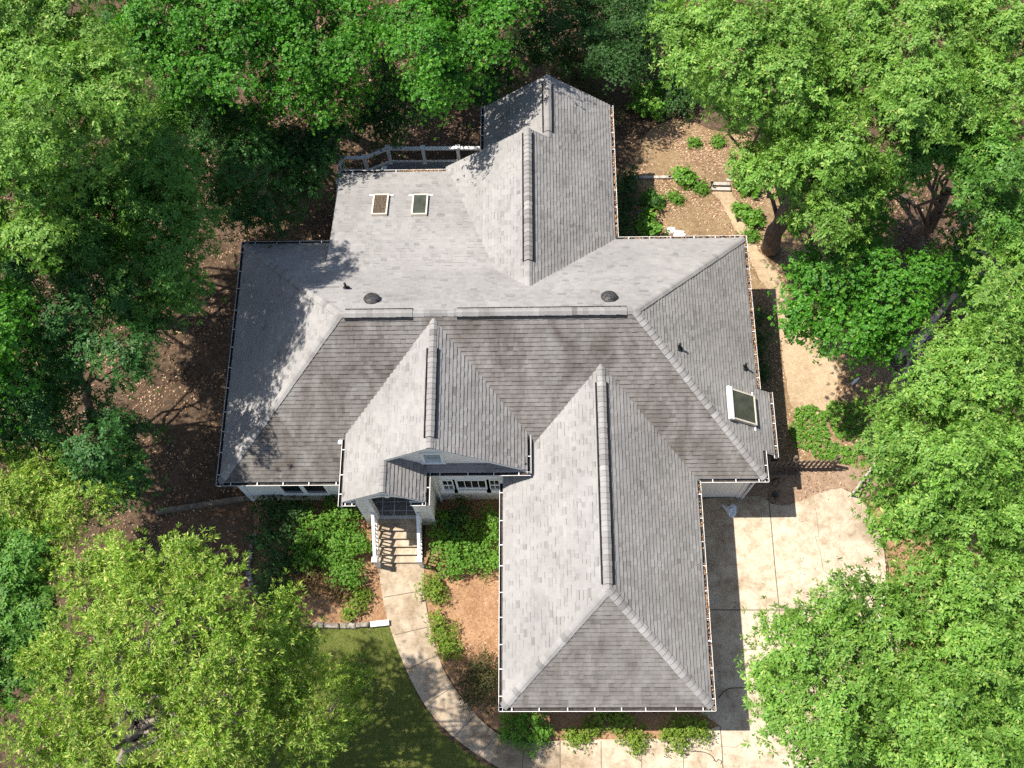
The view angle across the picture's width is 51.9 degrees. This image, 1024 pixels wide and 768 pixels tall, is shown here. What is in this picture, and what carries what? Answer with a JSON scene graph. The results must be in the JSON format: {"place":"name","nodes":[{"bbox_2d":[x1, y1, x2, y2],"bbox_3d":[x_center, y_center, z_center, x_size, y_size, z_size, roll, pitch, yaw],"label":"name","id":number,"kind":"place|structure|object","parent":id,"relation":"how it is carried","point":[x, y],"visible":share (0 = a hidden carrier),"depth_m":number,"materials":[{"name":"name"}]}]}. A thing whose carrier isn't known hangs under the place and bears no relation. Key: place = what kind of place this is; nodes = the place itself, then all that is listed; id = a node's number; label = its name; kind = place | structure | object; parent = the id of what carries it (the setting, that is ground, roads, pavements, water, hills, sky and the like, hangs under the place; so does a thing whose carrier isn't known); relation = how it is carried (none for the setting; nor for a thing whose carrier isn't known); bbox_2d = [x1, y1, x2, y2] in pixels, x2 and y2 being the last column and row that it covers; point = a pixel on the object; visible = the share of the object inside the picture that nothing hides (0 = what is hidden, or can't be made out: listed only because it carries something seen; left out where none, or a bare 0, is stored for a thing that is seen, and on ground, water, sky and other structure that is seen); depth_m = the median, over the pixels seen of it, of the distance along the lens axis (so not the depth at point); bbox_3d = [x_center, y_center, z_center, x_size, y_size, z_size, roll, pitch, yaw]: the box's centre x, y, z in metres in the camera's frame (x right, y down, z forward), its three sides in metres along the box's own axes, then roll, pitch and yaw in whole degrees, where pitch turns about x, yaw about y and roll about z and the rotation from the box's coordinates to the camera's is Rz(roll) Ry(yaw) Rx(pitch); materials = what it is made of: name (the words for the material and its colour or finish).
{"place":"outdoors","nodes":[
{"label":"outdoors","id":0,"kind":"place"},
{"bbox_2d":[157,501,268,653],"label":"mulch bed ground","id":1,"kind":"structure","parent":0,"point":[224,515],"depth_m":37.75,"materials":[{"name":"brown wood"}]},
{"bbox_2d":[62,622,493,767],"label":"lawn ground","id":2,"kind":"structure","parent":0,"point":[427,740],"depth_m":35.26,"materials":[{"name":"plant"}]},
{"bbox_2d":[12,515,347,767],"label":"willow oak tree","id":3,"kind":"object","parent":2,"relation":"on","point":[148,714],"visible":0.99,"depth_m":24.42,"materials":[{"name":"green plant"}]},
{"bbox_2d":[274,646,380,767],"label":"sapling","id":4,"kind":"object","parent":2,"relation":"on","point":[344,692],"visible":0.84,"depth_m":32.84,"materials":[{"name":"green plant"}]},
{"bbox_2d":[251,500,387,626],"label":"mulch bed ground","id":5,"kind":"structure","parent":0,"point":[373,575],"depth_m":36.98,"materials":[{"name":"brown wood"}]},
{"bbox_2d":[246,547,304,606],"bbox_3d":[-8.325,6.745,36.582,1.764,1.113,2.138,21,71,9],"label":"evergreen shrub","id":6,"kind":"object","parent":5,"relation":"on","point":[267,581],"visible":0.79,"depth_m":36.49,"materials":[{"name":"green plant"}]},
{"bbox_2d":[241,494,315,567],"bbox_3d":[-8.216,5.008,37.052,2.547,1.497,3.066,-1,69,1],"label":"evergreen shrub","id":7,"kind":"object","parent":5,"relation":"on","point":[288,508],"visible":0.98,"depth_m":36.84,"materials":[{"name":"green plant"}]},
{"bbox_2d":[287,563,360,603],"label":"bronze shrub","id":8,"kind":"object","parent":5,"relation":"on","point":[333,590],"visible":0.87,"depth_m":36.42,"materials":[{"name":"brown plant"}]},
{"bbox_2d":[287,499,378,598],"bbox_3d":[-6.229,5.411,36.780,3.200,1.614,3.617,11,69,6],"label":"azalea bush","id":9,"kind":"object","parent":5,"relation":"on","point":[324,534],"visible":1,"depth_m":36.57,"materials":[{"name":"green plant"}]},
{"bbox_2d":[319,494,358,524],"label":"evergreen shrub","id":10,"kind":"object","parent":5,"relation":"on","point":[329,498],"visible":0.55,"depth_m":37.16,"materials":[{"name":"green plant"}]},
{"bbox_2d":[337,586,375,626],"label":"shrub","id":11,"kind":"object","parent":5,"relation":"on","point":[364,593],"visible":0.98,"depth_m":36.31,"materials":[{"name":"green plant"}]},
{"bbox_2d":[370,619,389,627],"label":"edging block","id":12,"kind":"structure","parent":5,"relation":"on","point":[380,623],"depth_m":36.23,"materials":[{"name":"grey concrete"}]},
{"bbox_2d":[0,0,1023,767],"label":"ground","id":13,"kind":"structure","parent":0,"point":[216,348],"depth_m":40.80,"materials":[{"name":"brown soil"}]},
{"bbox_2d":[0,245,46,446],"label":"oak tree","id":14,"kind":"object","parent":13,"relation":"on","point":[11,305],"visible":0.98,"depth_m":28.77,"materials":[{"name":"green plant"}]},
{"bbox_2d":[0,469,91,734],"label":"oak tree","id":15,"kind":"object","parent":13,"relation":"on","point":[24,585],"visible":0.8,"depth_m":27.17,"materials":[{"name":"green plant"}]},
{"bbox_2d":[0,425,135,579],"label":"oak tree","id":16,"kind":"object","parent":13,"relation":"on","point":[20,476],"visible":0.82,"depth_m":28.33,"materials":[{"name":"green plant"}]},
{"bbox_2d":[0,0,167,275],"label":"oak tree","id":17,"kind":"object","parent":13,"relation":"on","point":[55,59],"visible":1,"depth_m":27.97,"materials":[{"name":"green plant"}]},
{"bbox_2d":[0,669,167,767],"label":"willow oak tree","id":18,"kind":"object","parent":13,"relation":"on","point":[66,752],"visible":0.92,"depth_m":25.20,"materials":[{"name":"green plant"}]},
{"bbox_2d":[0,364,171,534],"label":"oak tree","id":19,"kind":"object","parent":13,"relation":"on","point":[37,412],"visible":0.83,"depth_m":30.26,"materials":[{"name":"green plant"}]},
{"bbox_2d":[0,212,188,420],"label":"oak tree","id":20,"kind":"object","parent":13,"relation":"on","point":[57,324],"visible":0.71,"depth_m":30.73,"materials":[{"name":"green plant"}]},
{"bbox_2d":[16,90,235,339],"bbox_3d":[-12.231,-4.879,36.767,7.790,11.204,10.432,-1,69,1],"label":"oak tree","id":21,"kind":"object","parent":13,"relation":"on","point":[157,183],"visible":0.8,"depth_m":31.91,"materials":[{"name":"green plant"}]},
{"bbox_2d":[84,2,246,182],"bbox_3d":[-13.967,-11.042,41.702,10.767,8.186,4.536,41,75,15],"label":"understory tree","id":22,"kind":"object","parent":13,"relation":"on","point":[221,121],"visible":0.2,"depth_m":38.69,"materials":[{"name":"green plant"}]},
{"bbox_2d":[156,496,249,514],"bbox_3d":[-11.182,4.382,38.029,3.352,0.304,0.160,-8,69,-2],"label":"retaining timber","id":23,"kind":"object","parent":13,"relation":"on","point":[204,504],"visible":0.89,"depth_m":37.92,"materials":[{"name":"brown wood"}]},
{"bbox_2d":[85,0,328,127],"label":"maple tree","id":24,"kind":"object","parent":13,"relation":"on","point":[214,61],"visible":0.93,"depth_m":34.77,"materials":[{"name":"green plant"}]},
{"bbox_2d":[246,532,258,594],"bbox_3d":[-9.201,6.386,37.200,0.455,0.245,2.265,-7,69,-1],"label":"stone edging","id":25,"kind":"object","parent":13,"relation":"on","point":[249,568],"visible":0.75,"depth_m":37.09,"materials":[{"name":"grey stone"}]},
{"bbox_2d":[193,92,364,255],"bbox_3d":[-9.884,-7.830,39.864,7.816,7.697,7.262,13,70,7],"label":"understory tree","id":26,"kind":"object","parent":13,"relation":"on","point":[318,150],"visible":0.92,"depth_m":38.40,"materials":[{"name":"green plant"}]},
{"bbox_2d":[237,0,399,141],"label":"maple tree","id":27,"kind":"object","parent":13,"relation":"on","point":[298,61],"visible":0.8,"depth_m":36.42,"materials":[{"name":"green plant"}]},
{"bbox_2d":[313,622,368,628],"bbox_3d":[-5.915,8.351,36.346,1.920,0.228,0.233,-1,69,1],"label":"stone edging","id":28,"kind":"object","parent":13,"relation":"on","point":[352,625],"visible":0.94,"depth_m":36.27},
{"bbox_2d":[371,513,424,567],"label":"front steps","id":29,"kind":"structure","parent":13,"relation":"on","point":[400,540],"depth_m":36.84,"materials":[{"name":"concrete"}]},
{"bbox_2d":[334,145,479,210],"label":"deck","id":30,"kind":"structure","parent":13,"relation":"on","point":[398,164],"depth_m":41.50,"materials":[{"name":"white paint"}]},
{"bbox_2d":[342,0,529,161],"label":"understory tree","id":31,"kind":"object","parent":13,"relation":"on","point":[389,115],"visible":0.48,"depth_m":40.09,"materials":[{"name":"green plant"}]},
{"bbox_2d":[363,0,546,140],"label":"maple tree","id":32,"kind":"object","parent":13,"relation":"on","point":[450,44],"visible":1,"depth_m":35.94,"materials":[{"name":"green plant"}]},
{"bbox_2d":[379,563,560,767],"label":"walkway","id":33,"kind":"structure","parent":13,"relation":"on","point":[430,680],"depth_m":35.63,"materials":[{"name":"concrete"}]},
{"bbox_2d":[216,74,778,711],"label":"house","id":34,"kind":"structure","parent":13,"relation":"on","point":[534,344],"depth_m":33.95,"materials":[{"name":"tile"}]},
{"bbox_2d":[278,486,306,494],"bbox_3d":[-7.686,3.496,36.147,0.854,2.188,0.088,-1,69,1],"label":"window","id":35,"kind":"structure","parent":34,"relation":"in","point":[287,490],"depth_m":36.82,"materials":[{"name":"black glass"}]},
{"bbox_2d":[301,485,330,494],"bbox_3d":[-6.864,3.492,36.137,0.906,2.208,0.088,-1,69,1],"label":"window","id":36,"kind":"structure","parent":34,"relation":"in","point":[315,489],"depth_m":36.80,"materials":[{"name":"black glass"}]},
{"bbox_2d":[419,452,445,463],"bbox_3d":[-2.514,2.342,33.147,0.780,1.010,0.088,-1,69,1],"label":"window","id":37,"kind":"structure","parent":34,"relation":"in","point":[426,457],"depth_m":33.17,"materials":[{"name":"white paint"}]},
{"bbox_2d":[438,479,457,492],"bbox_3d":[-2.193,3.502,36.107,0.609,1.536,0.088,-1,69,1],"label":"window","id":38,"kind":"structure","parent":34,"relation":"in","point":[447,486],"depth_m":36.08,"materials":[{"name":"white paint"}]},
{"bbox_2d":[452,479,489,492],"bbox_3d":[-1.379,3.490,36.075,1.283,1.562,0.088,-1,69,1],"label":"window","id":39,"kind":"structure","parent":34,"relation":"in","point":[462,485],"depth_m":36.16,"materials":[{"name":"white paint"}]},
{"bbox_2d":[486,479,501,492],"bbox_3d":[-0.591,3.487,36.068,0.591,1.536,0.088,-1,69,1],"label":"window","id":40,"kind":"structure","parent":34,"relation":"in","point":[493,483],"depth_m":36.06,"materials":[{"name":"white paint"}]},
{"bbox_2d":[399,107,776,709],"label":"gutter leaves","id":41,"kind":"object","parent":34,"relation":"on","point":[616,215],"visible":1,"depth_m":37.02,"materials":[{"name":"brown plant"}]},
{"bbox_2d":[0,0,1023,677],"bbox_3d":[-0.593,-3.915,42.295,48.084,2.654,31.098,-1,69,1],"label":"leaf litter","id":42,"kind":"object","parent":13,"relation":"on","point":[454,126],"visible":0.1,"depth_m":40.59,"materials":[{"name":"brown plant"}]},
{"bbox_2d":[486,0,683,105],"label":"understory tree","id":43,"kind":"object","parent":13,"relation":"on","point":[590,28],"visible":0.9,"depth_m":42.01,"materials":[{"name":"green plant"}]},
{"bbox_2d":[542,37,627,129],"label":"evergreen shrub","id":44,"kind":"object","parent":13,"relation":"on","point":[576,79],"visible":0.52,"depth_m":44.75,"materials":[{"name":"green plant"}]},
{"bbox_2d":[627,79,673,121],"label":"leafy shrub","id":45,"kind":"object","parent":13,"relation":"on","point":[645,102],"visible":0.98,"depth_m":44.58,"materials":[{"name":"green plant"}]},
{"bbox_2d":[650,69,704,124],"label":"leafy shrub","id":46,"kind":"object","parent":13,"relation":"on","point":[678,101],"visible":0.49,"depth_m":44.41,"materials":[{"name":"green plant"}]},
{"bbox_2d":[635,0,880,133],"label":"oak tree","id":47,"kind":"object","parent":13,"relation":"on","point":[725,30],"visible":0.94,"depth_m":29.32,"materials":[{"name":"green plant"}]},
{"bbox_2d":[686,69,904,273],"bbox_3d":[8.825,-5.362,35.297,5.257,13.035,7.742,-11,69,-3],"label":"oak tree","id":48,"kind":"object","parent":13,"relation":"on","point":[844,173],"visible":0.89,"depth_m":30.28,"materials":[{"name":"green plant"}]},
{"bbox_2d":[733,554,945,767],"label":"oak tree","id":49,"kind":"object","parent":13,"relation":"on","point":[836,727],"visible":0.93,"depth_m":25.31,"materials":[{"name":"green plant"}]},
{"bbox_2d":[757,204,971,379],"bbox_3d":[10.974,-2.306,35.559,5.754,9.751,6.852,38,74,15],"label":"maple tree","id":50,"kind":"object","parent":13,"relation":"on","point":[863,296],"visible":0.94,"depth_m":32.02,"materials":[{"name":"green plant"}]},
{"bbox_2d":[847,147,992,319],"bbox_3d":[14.190,-4.920,38.760,5.946,6.668,8.030,-16,69,-5],"label":"maple tree","id":51,"kind":"object","parent":13,"relation":"on","point":[969,261],"visible":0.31,"depth_m":36.62,"materials":[{"name":"green plant"}]},
{"bbox_2d":[894,235,1004,359],"bbox_3d":[15.653,-3.082,37.355,2.444,4.559,3.713,14,70,7],"label":"dead branch","id":52,"kind":"object","parent":51,"relation":"attached to","point":[934,317],"visible":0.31,"depth_m":37.55,"materials":[{"name":"grey wood"}]},
{"bbox_2d":[817,0,1023,190],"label":"oak tree","id":53,"kind":"object","parent":13,"relation":"on","point":[957,72],"visible":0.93,"depth_m":29.20,"materials":[{"name":"green plant"}]},
{"bbox_2d":[837,312,1023,568],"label":"oak tree","id":54,"kind":"object","parent":13,"relation":"on","point":[979,481],"visible":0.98,"depth_m":26.17,"materials":[{"name":"green plant"}]},
{"bbox_2d":[855,70,1023,253],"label":"oak tree","id":55,"kind":"object","parent":13,"relation":"on","point":[1005,171],"visible":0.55,"depth_m":29.41,"materials":[{"name":"green plant"}]},
{"bbox_2d":[893,326,939,393],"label":"dead branch","id":56,"kind":"object","parent":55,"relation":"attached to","point":[917,348],"visible":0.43,"depth_m":37.26,"materials":[{"name":"grey wood"}]},
{"bbox_2d":[875,625,1023,767],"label":"oak tree","id":57,"kind":"object","parent":13,"relation":"on","point":[965,729],"visible":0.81,"depth_m":24.49,"materials":[{"name":"green plant"}]},
{"bbox_2d":[876,519,1023,707],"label":"oak tree","id":58,"kind":"object","parent":13,"relation":"on","point":[982,603],"visible":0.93,"depth_m":25.61,"materials":[{"name":"green plant"}]},
{"bbox_2d":[950,205,1023,376],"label":"oak tree","id":59,"kind":"object","parent":13,"relation":"on","point":[1005,312],"visible":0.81,"depth_m":27.83,"materials":[{"name":"green plant"}]},
{"bbox_2d":[423,499,718,739],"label":"mulch bed ground","id":60,"kind":"structure","parent":0,"point":[458,593],"depth_m":36.20,"materials":[{"name":"brown wood"}]},
{"bbox_2d":[414,567,452,609],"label":"shrub","id":61,"kind":"object","parent":60,"relation":"on","point":[432,590],"visible":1,"depth_m":36.34,"materials":[{"name":"green plant"}]},
{"bbox_2d":[418,602,464,662],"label":"shrub","id":62,"kind":"object","parent":60,"relation":"on","point":[447,650],"visible":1,"depth_m":35.80,"materials":[{"name":"green plant"}]},
{"bbox_2d":[424,503,488,582],"bbox_3d":[-2.070,5.454,36.831,2.301,1.268,2.944,-12,69,-3],"label":"hedge shrub","id":63,"kind":"object","parent":60,"relation":"on","point":[457,557],"visible":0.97,"depth_m":36.55,"materials":[{"name":"green plant"}]},
{"bbox_2d":[443,495,482,537],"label":"evergreen shrub","id":64,"kind":"object","parent":60,"relation":"on","point":[459,513],"visible":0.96,"depth_m":36.90,"materials":[{"name":"green plant"}]},
{"bbox_2d":[453,644,498,716],"bbox_3d":[-0.992,9.858,35.030,1.961,1.352,2.354,-1,69,1],"label":"rounded shrub","id":65,"kind":"object","parent":60,"relation":"on","point":[482,671],"visible":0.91,"depth_m":34.82,"materials":[{"name":"green plant"}]},
{"bbox_2d":[459,498,498,583],"bbox_3d":[-0.917,5.449,36.832,2.004,1.207,3.029,-1,69,1],"label":"hedge shrub","id":66,"kind":"object","parent":60,"relation":"on","point":[490,553],"visible":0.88,"depth_m":36.60,"materials":[{"name":"green plant"}]},
{"bbox_2d":[496,712,556,760],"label":"rounded shrub","id":67,"kind":"object","parent":60,"relation":"on","point":[540,733],"visible":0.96,"depth_m":34.38,"materials":[{"name":"green plant"}]},
{"bbox_2d":[559,715,598,754],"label":"shrub","id":68,"kind":"object","parent":60,"relation":"on","point":[578,738],"visible":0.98,"depth_m":34.61,"materials":[{"name":"green plant"}]},
{"bbox_2d":[586,712,641,737],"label":"shrub","id":69,"kind":"object","parent":60,"relation":"on","point":[616,716],"visible":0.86,"depth_m":34.54,"materials":[{"name":"green plant"}]},
{"bbox_2d":[614,721,653,759],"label":"shrub","id":70,"kind":"object","parent":60,"relation":"on","point":[632,738],"visible":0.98,"depth_m":34.53,"materials":[{"name":"green plant"}]},
{"bbox_2d":[658,711,716,756],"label":"shrub","id":71,"kind":"object","parent":60,"relation":"on","point":[676,730],"visible":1,"depth_m":34.39,"materials":[{"name":"green plant"}]},
{"bbox_2d":[561,488,897,767],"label":"driveway","id":72,"kind":"structure","parent":0,"point":[736,574],"depth_m":36.50,"materials":[{"name":"concrete"}]},
{"bbox_2d":[721,503,736,517],"bbox_3d":[7.824,4.436,37.449,0.458,0.129,0.659,-28,70,-9],"label":"plastic bag","id":73,"kind":"object","parent":72,"relation":"on","point":[731,510],"visible":1,"depth_m":37.43,"materials":[{"name":"blue plastic"}]},
{"bbox_2d":[617,119,926,471],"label":"dry yard soil","id":74,"kind":"structure","parent":0,"point":[782,399],"depth_m":42.31,"materials":[{"name":"brown soil"}]},
{"bbox_2d":[616,163,645,217],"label":"evergreen shrub","id":75,"kind":"object","parent":74,"relation":"on","point":[626,184],"visible":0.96,"depth_m":42.36,"materials":[{"name":"green plant"}]},
{"bbox_2d":[618,185,666,236],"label":"evergreen shrub","id":76,"kind":"object","parent":74,"relation":"on","point":[626,219],"visible":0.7,"depth_m":42.00,"materials":[{"name":"green plant"}]},
{"bbox_2d":[631,202,669,236],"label":"leafy shrub","id":77,"kind":"object","parent":74,"relation":"on","point":[644,226],"visible":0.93,"depth_m":41.83,"materials":[{"name":"green plant"}]},
{"bbox_2d":[639,188,665,210],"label":"weed","id":78,"kind":"object","parent":74,"relation":"on","point":[650,191],"visible":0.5,"depth_m":42.69,"materials":[{"name":"green plant"}]},
{"bbox_2d":[635,175,673,178],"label":"timber edging","id":79,"kind":"object","parent":74,"relation":"on","point":[655,177],"visible":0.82,"depth_m":43.38,"materials":[{"name":"grey wood"}]},
{"bbox_2d":[664,184,686,207],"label":"weed","id":80,"kind":"object","parent":74,"relation":"on","point":[674,196],"visible":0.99,"depth_m":42.70,"materials":[{"name":"green plant"}]},
{"bbox_2d":[667,165,699,190],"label":"weed","id":81,"kind":"object","parent":74,"relation":"on","point":[684,176],"visible":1,"depth_m":43.02,"materials":[{"name":"green plant"}]},
{"bbox_2d":[687,135,705,150],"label":"weed","id":82,"kind":"object","parent":74,"relation":"on","point":[695,142],"visible":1,"depth_m":44.16,"materials":[{"name":"green plant"}]},
{"bbox_2d":[691,177,712,196],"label":"weed","id":83,"kind":"object","parent":74,"relation":"on","point":[700,187],"visible":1,"depth_m":42.97,"materials":[{"name":"green plant"}]},
{"bbox_2d":[708,128,728,148],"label":"weed","id":84,"kind":"object","parent":74,"relation":"on","point":[719,141],"visible":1,"depth_m":44.10,"materials":[{"name":"green plant"}]},
{"bbox_2d":[711,182,730,191],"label":"timber step","id":85,"kind":"object","parent":74,"relation":"on","point":[723,187],"visible":0.96,"depth_m":43.11,"materials":[{"name":"grey wood"}]},
{"bbox_2d":[733,175,760,198],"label":"weed","id":86,"kind":"object","parent":74,"relation":"on","point":[755,192],"visible":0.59,"depth_m":42.91,"materials":[{"name":"green plant"}]},
{"bbox_2d":[736,222,762,243],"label":"weed","id":87,"kind":"object","parent":74,"relation":"on","point":[752,236],"visible":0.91,"depth_m":41.95,"materials":[{"name":"green plant"}]},
{"bbox_2d":[734,203,767,227],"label":"weed","id":88,"kind":"object","parent":74,"relation":"on","point":[750,217],"visible":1,"depth_m":42.12,"materials":[{"name":"green plant"}]},
{"bbox_2d":[753,306,776,360],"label":"evergreen shrub","id":89,"kind":"object","parent":74,"relation":"on","point":[760,315],"visible":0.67,"depth_m":39.47,"materials":[{"name":"green plant"}]},
{"bbox_2d":[758,357,771,383],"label":"evergreen shrub","id":90,"kind":"object","parent":74,"relation":"on","point":[763,374],"visible":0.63,"depth_m":38.89,"materials":[{"name":"green plant"}]},
{"bbox_2d":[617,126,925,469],"bbox_3d":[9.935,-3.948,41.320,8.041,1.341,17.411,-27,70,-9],"label":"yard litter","id":91,"kind":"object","parent":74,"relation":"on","point":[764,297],"visible":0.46,"depth_m":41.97,"materials":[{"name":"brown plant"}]},
{"bbox_2d":[782,220,806,237],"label":"weed","id":92,"kind":"object","parent":74,"relation":"on","point":[791,229],"visible":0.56,"depth_m":42.03,"materials":[{"name":"green plant"}]},
{"bbox_2d":[788,398,870,463],"bbox_3d":[11.667,1.712,38.398,3.125,0.358,2.560,-1,69,1],"label":"ground cover","id":93,"kind":"object","parent":74,"relation":"on","point":[805,413],"visible":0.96,"depth_m":38.44,"materials":[{"name":"green plant"}]},
{"bbox_2d":[712,191,840,416],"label":"dirt path","id":94,"kind":"structure","parent":0,"point":[809,382],"depth_m":39.61,"materials":[{"name":"beige soil"}]},
{"bbox_2d":[744,463,877,505],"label":"bare soil","id":95,"kind":"structure","parent":0,"point":[843,472],"depth_m":37.80,"materials":[{"name":"brown soil"}]},
{"bbox_2d":[770,471,800,474],"bbox_3d":[9.859,3.229,37.928,1.071,0.132,0.108,-1,69,1],"label":"retaining timber","id":96,"kind":"object","parent":95,"relation":"on","point":[786,473],"visible":1,"depth_m":37.88,"materials":[{"name":"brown wood"}]},
{"bbox_2d":[767,455,840,468],"bbox_3d":[10.335,2.830,37.621,2.550,1.335,0.160,-1,69,1],"label":"picket fence","id":97,"kind":"object","parent":95,"relation":"on","point":[832,464],"visible":0.91,"depth_m":37.42,"materials":[{"name":"brown wood"}]},
{"bbox_2d":[869,494,1015,671],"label":"mulch bed ground","id":98,"kind":"structure","parent":0,"point":[903,547],"depth_m":36.83,"materials":[{"name":"brown wood"}]},
{"bbox_2d":[255,464,930,737],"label":"bed leaves","id":99,"kind":"object","parent":98,"relation":"on","point":[498,599],"visible":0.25,"depth_m":36.74,"materials":[{"name":"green plant"}]},
{"bbox_2d":[252,499,958,739],"bbox_3d":[4.059,7.624,36.388,26.858,0.286,8.950,-1,69,1],"label":"pine straw","id":100,"kind":"object","parent":98,"relation":"on","point":[471,607],"visible":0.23,"depth_m":36.62,"materials":[{"name":"brown plant"}]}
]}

